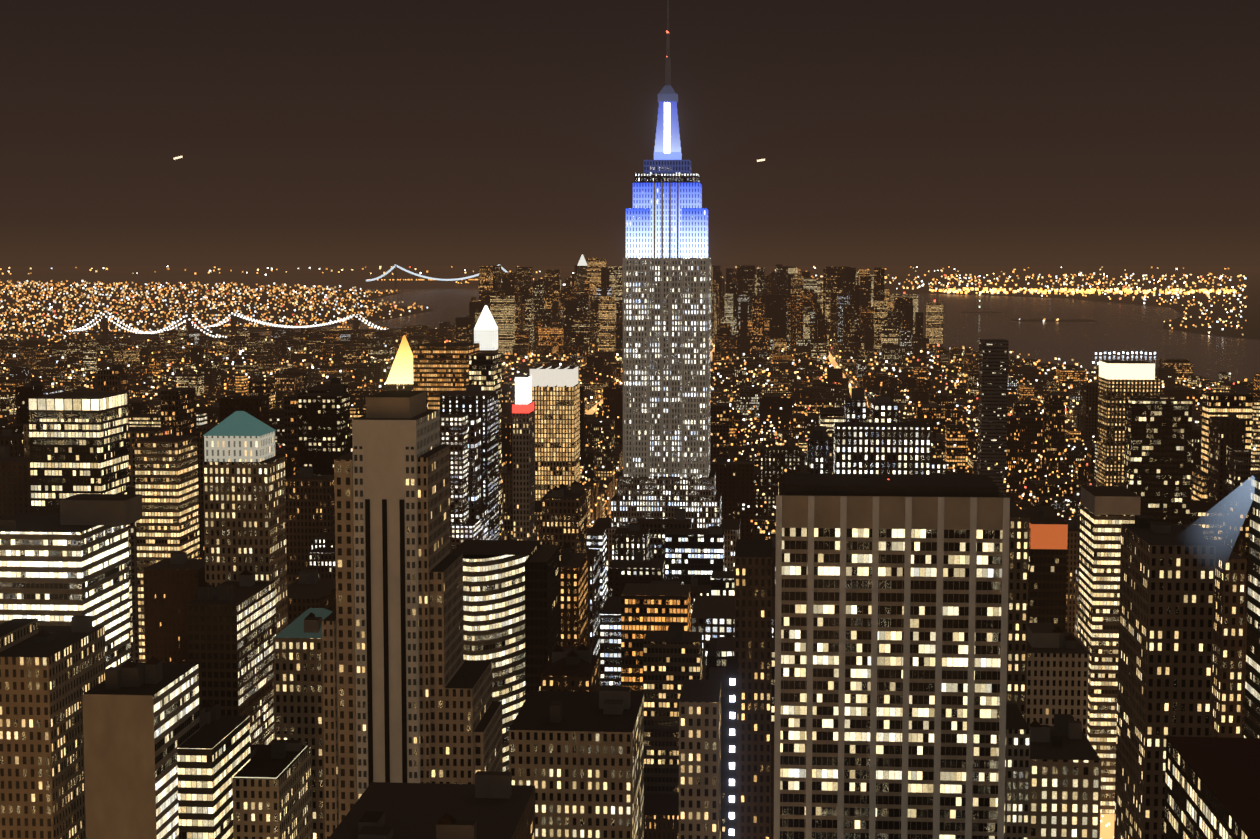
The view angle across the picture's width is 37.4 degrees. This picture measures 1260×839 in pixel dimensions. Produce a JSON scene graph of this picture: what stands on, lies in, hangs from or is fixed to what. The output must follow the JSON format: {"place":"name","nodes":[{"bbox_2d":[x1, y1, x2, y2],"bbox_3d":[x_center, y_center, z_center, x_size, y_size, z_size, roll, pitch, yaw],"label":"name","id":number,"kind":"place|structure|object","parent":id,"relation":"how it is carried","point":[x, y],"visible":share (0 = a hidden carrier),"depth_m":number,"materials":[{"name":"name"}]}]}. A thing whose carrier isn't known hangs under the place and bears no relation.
{"place":"outdoors","nodes":[
{"label":"outdoors","id":0,"kind":"place"},
{"bbox_2d":[0,282,433,342],"bbox_3d":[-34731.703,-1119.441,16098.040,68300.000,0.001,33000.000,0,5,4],"label":"land","id":1,"kind":"structure","parent":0,"point":[262,301],"depth_m":10093.26,"materials":[{"name":"black"}]},
{"bbox_2d":[0,31,1255,838],"bbox_3d":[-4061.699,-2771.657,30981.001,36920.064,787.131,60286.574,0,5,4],"label":"city lights","id":2,"kind":"object","parent":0,"point":[948,289],"visible":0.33,"depth_m":9124.28},
{"bbox_2d":[0,266,1259,380],"bbox_3d":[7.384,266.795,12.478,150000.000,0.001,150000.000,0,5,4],"label":"water","id":3,"kind":"structure","parent":0,"point":[1117,328],"depth_m":8713.73,"materials":[{"name":"black liquid"}]},
{"bbox_2d":[68,265,501,338],"bbox_3d":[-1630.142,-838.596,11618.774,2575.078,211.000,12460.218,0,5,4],"label":"bridges","id":4,"kind":"structure","parent":3,"relation":"on","point":[234,327],"depth_m":6019.97,"materials":[{"name":"grey metal"}]},
{"bbox_2d":[0,267,1259,274],"bbox_3d":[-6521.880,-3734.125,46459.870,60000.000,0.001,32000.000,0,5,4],"label":"land","id":5,"kind":"structure","parent":0,"point":[265,270],"depth_m":44404.51,"materials":[{"name":"black"}]},
{"bbox_2d":[0,0,1259,265],"label":"sky","id":6,"kind":"structure","parent":0,"point":[304,132],"materials":[{"name":"brown"}]},
{"bbox_2d":[580,347,1114,838],"bbox_3d":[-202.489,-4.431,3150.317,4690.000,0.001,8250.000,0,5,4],"label":"street lights","id":7,"kind":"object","parent":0,"point":[1104,829],"depth_m":886.09},
{"bbox_2d":[0,0,1259,838],"bbox_3d":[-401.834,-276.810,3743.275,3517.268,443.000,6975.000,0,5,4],"label":"city buildings","id":8,"kind":"structure","parent":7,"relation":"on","point":[294,600],"depth_m":703.85,"materials":[{"name":"brown concrete"}]},
{"bbox_2d":[457,272,1259,339],"bbox_3d":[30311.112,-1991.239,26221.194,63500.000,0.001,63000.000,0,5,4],"label":"distant shoreline","id":9,"kind":"structure","parent":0,"point":[1250,315],"depth_m":15920.35,"materials":[{"name":"black"}]},
{"bbox_2d":[961,312,1000,312],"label":"liberty island","id":10,"kind":"structure","parent":0,"point":[980,312],"depth_m":9334.06,"materials":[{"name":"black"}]},
{"bbox_2d":[1009,319,1098,321],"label":"island","id":11,"kind":"structure","parent":0,"point":[1053,320],"depth_m":8113.49,"materials":[{"name":"black"}]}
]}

